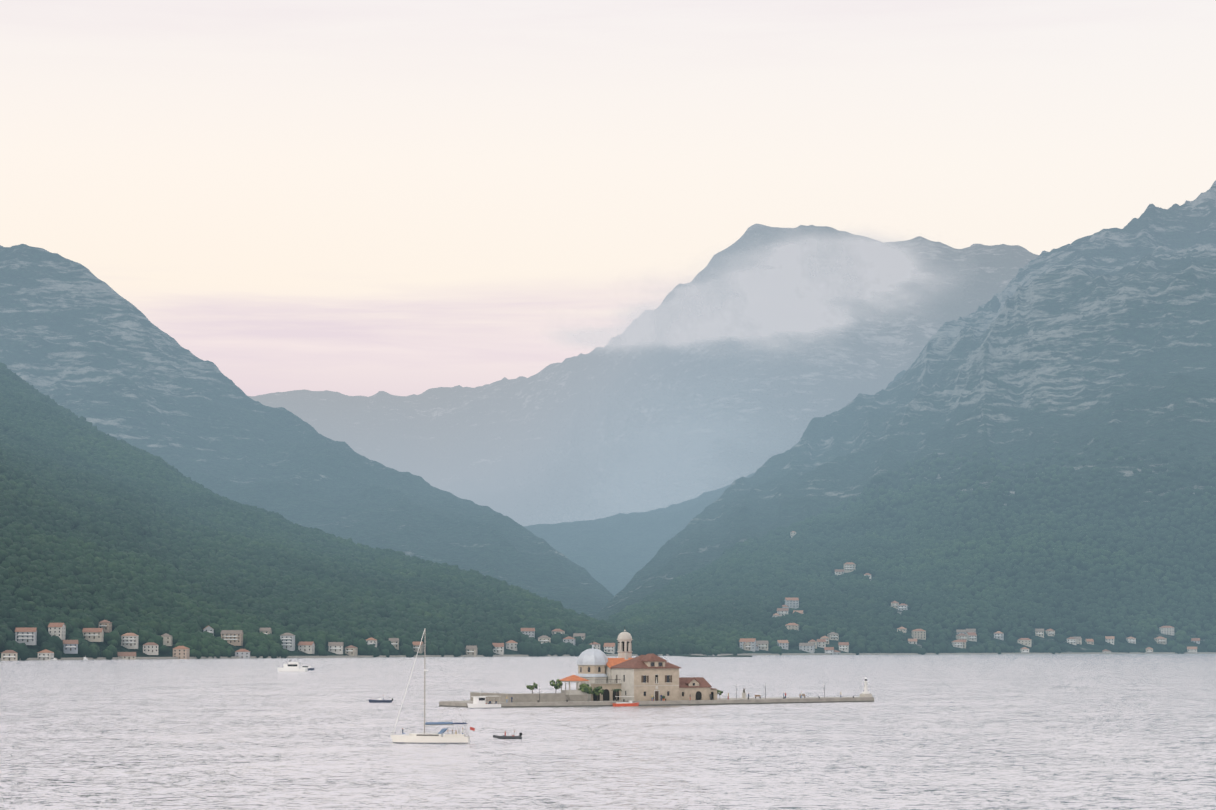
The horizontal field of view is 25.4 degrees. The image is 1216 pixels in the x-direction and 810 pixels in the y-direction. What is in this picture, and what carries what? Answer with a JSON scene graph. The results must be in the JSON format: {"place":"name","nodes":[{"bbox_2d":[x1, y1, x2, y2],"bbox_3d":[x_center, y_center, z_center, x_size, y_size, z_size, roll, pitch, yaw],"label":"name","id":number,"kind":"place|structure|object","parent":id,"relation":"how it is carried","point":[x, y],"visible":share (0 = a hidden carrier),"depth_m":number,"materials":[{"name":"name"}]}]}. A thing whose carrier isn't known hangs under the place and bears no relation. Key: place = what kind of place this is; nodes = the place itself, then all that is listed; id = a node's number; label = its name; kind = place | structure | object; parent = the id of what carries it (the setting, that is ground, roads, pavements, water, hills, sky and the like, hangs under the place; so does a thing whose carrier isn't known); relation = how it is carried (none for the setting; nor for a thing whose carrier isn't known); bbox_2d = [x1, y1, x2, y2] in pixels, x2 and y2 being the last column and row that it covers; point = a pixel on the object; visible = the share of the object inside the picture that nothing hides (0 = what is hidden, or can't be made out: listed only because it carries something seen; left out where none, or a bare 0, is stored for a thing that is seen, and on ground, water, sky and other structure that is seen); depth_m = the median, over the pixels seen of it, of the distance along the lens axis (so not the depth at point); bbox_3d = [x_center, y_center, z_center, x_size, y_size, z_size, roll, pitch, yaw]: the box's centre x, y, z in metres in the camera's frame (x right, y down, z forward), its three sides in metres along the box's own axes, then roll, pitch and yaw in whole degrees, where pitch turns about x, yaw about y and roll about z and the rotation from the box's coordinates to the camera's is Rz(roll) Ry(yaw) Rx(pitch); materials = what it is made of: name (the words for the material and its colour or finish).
{"place":"outdoors","nodes":[
{"label":"outdoors","id":0,"kind":"place"},
{"bbox_2d":[1,620,617,660],"bbox_3d":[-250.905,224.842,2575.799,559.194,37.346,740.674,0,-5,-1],"label":"houses","id":1,"kind":"structure","parent":0,"point":[27,636],"depth_m":2445.71,"materials":[{"name":"beige"}]},
{"bbox_2d":[0,244,751,656],"bbox_3d":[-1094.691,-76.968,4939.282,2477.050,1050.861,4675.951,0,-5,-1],"label":"mountain","id":2,"kind":"structure","parent":0,"point":[78,340],"depth_m":5225.41,"materials":[{"name":"grey stone"}]},
{"bbox_2d":[0,632,712,657],"bbox_3d":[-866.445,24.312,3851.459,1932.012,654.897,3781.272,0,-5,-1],"label":"houses","id":3,"kind":"structure","parent":2,"relation":"on","point":[35,649],"depth_m":2411.81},
{"bbox_2d":[0,362,696,659],"bbox_3d":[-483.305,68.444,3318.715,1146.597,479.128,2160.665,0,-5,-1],"label":"slope forest","id":4,"kind":"structure","parent":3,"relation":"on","point":[99,522],"depth_m":2919.39,"materials":[{"name":"green plant"}]},
{"bbox_2d":[0,654,1215,809],"bbox_3d":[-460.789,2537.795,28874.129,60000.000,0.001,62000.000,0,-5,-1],"label":"water","id":5,"kind":"structure","parent":0,"point":[1042,732],"depth_m":451.46,"materials":[{"name":"grey liquid"}]},
{"bbox_2d":[0,655,462,660],"bbox_3d":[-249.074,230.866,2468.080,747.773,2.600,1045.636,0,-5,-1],"label":"shore wall","id":6,"kind":"structure","parent":5,"relation":"on","point":[232,657],"depth_m":2502.85,"materials":[{"name":"grey stone"}]},
{"bbox_2d":[277,656,307,671],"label":"motor yacht","id":7,"kind":"object","parent":5,"relation":"on","point":[292,667],"visible":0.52,"depth_m":1421.41,"materials":[{"name":"white paint"}]},
{"bbox_2d":[301,666,313,669],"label":"motor boat","id":8,"kind":"object","parent":5,"relation":"on","point":[309,667],"visible":0.33,"depth_m":1490.79,"materials":[{"name":"blue"}]},
{"bbox_2d":[0,599,668,659],"bbox_3d":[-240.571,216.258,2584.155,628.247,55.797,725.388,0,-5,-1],"label":"trees","id":9,"kind":"object","parent":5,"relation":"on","point":[267,645],"visible":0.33,"depth_m":2500.77,"materials":[{"name":"green plant"}]},
{"bbox_2d":[368,695,392,702],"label":"motor boat","id":10,"kind":"object","parent":5,"relation":"on","point":[379,700],"visible":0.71,"depth_m":707.98,"materials":[{"name":"blue"}]},
{"bbox_2d":[391,628,474,742],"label":"sailboat","id":11,"kind":"object","parent":5,"relation":"on","point":[424,737],"visible":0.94,"depth_m":426.04,"materials":[{"name":"white"}]},
{"bbox_2d":[467,687,500,707],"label":"tour boat","id":12,"kind":"object","parent":5,"relation":"on","point":[479,702],"visible":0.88,"depth_m":647.75,"materials":[{"name":"white paint"}]},
{"bbox_2d":[493,731,521,738],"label":"small boat","id":13,"kind":"object","parent":5,"relation":"on","point":[509,737],"visible":1,"depth_m":444.47,"materials":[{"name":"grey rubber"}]},
{"bbox_2d":[613,696,638,705],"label":"red boat","id":14,"kind":"object","parent":5,"relation":"on","point":[629,703],"visible":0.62,"depth_m":668.19,"materials":[{"name":"orange"}]},
{"bbox_2d":[463,652,1215,656],"bbox_3d":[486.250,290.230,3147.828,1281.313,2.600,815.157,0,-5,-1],"label":"shore wall","id":15,"kind":"structure","parent":5,"relation":"on","point":[878,654],"depth_m":3146.86,"materials":[{"name":"grey stone"}]},
{"bbox_2d":[0,0,1215,396],"label":"sky","id":16,"kind":"structure","parent":0,"point":[367,198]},
{"bbox_2d":[526,679,722,700],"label":"islet trees","id":17,"kind":"object","parent":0,"point":[586,688],"visible":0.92,"depth_m":670.82,"materials":[{"name":"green plant"}]},
{"bbox_2d":[248,224,1038,526],"bbox_3d":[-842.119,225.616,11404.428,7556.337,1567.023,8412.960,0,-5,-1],"label":"mountain","id":18,"kind":"structure","parent":0,"point":[461,442],"depth_m":9591.63,"materials":[{"name":"grey stone"}]},
{"bbox_2d":[439,696,873,706],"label":"stone quay","id":19,"kind":"structure","parent":0,"point":[724,701],"depth_m":679.58,"materials":[{"name":"grey stone"}]},
{"bbox_2d":[470,674,588,701],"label":"islet terrace pavilion","id":20,"kind":"structure","parent":19,"relation":"on","point":[565,695],"depth_m":666.60,"materials":[{"name":"grey stone"}]},
{"bbox_2d":[576,627,632,700],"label":"church","id":21,"kind":"structure","parent":19,"relation":"on","point":[594,666],"depth_m":684.90,"materials":[{"name":"white stone"}]},
{"bbox_2d":[610,652,680,700],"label":"stone house","id":22,"kind":"structure","parent":19,"relation":"on","point":[644,677],"depth_m":678.44,"materials":[{"name":"beige stone"}]},
{"bbox_2d":[519,377,802,524],"bbox_3d":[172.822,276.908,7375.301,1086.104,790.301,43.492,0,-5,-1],"label":"cloud","id":23,"kind":"structure","parent":0,"point":[671,460],"depth_m":7402.62,"materials":[{"name":"grey"}]},
{"bbox_2d":[506,677,871,702],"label":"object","id":24,"kind":"object","parent":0,"point":[865,693],"visible":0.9,"depth_m":705.10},
{"bbox_2d":[679,677,716,699],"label":"islet annex","id":25,"kind":"object","parent":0,"point":[697,688],"visible":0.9,"depth_m":684.87,"materials":[{"name":"beige stone"}]},
{"bbox_2d":[527,227,977,471],"bbox_3d":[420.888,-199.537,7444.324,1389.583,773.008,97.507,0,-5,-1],"label":"cloud","id":26,"kind":"structure","parent":0,"point":[806,286],"depth_m":7481.35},
{"bbox_2d":[524,297,1000,595],"bbox_3d":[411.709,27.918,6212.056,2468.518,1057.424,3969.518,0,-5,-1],"label":"distant mountain","id":27,"kind":"structure","parent":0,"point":[614,554],"depth_m":5551.05,"materials":[{"name":"grey stone"}]},
{"bbox_2d":[592,180,1215,653],"bbox_3d":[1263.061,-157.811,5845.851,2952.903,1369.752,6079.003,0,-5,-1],"label":"mountain terrain","id":28,"kind":"structure","parent":0,"point":[1074,348],"depth_m":4965.21,"materials":[{"name":"grey stone"}]},
{"bbox_2d":[554,434,1215,655],"bbox_3d":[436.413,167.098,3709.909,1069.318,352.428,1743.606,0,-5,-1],"label":"forest slope","id":29,"kind":"structure","parent":28,"relation":"on","point":[727,600],"depth_m":3605.73,"materials":[{"name":"green plant"}]},
{"bbox_2d":[739,531,1199,654],"bbox_3d":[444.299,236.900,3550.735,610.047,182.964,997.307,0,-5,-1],"label":"shore houses","id":30,"kind":"structure","parent":28,"relation":"on","point":[810,646],"depth_m":3270.98,"materials":[{"name":"beige"}]}
]}

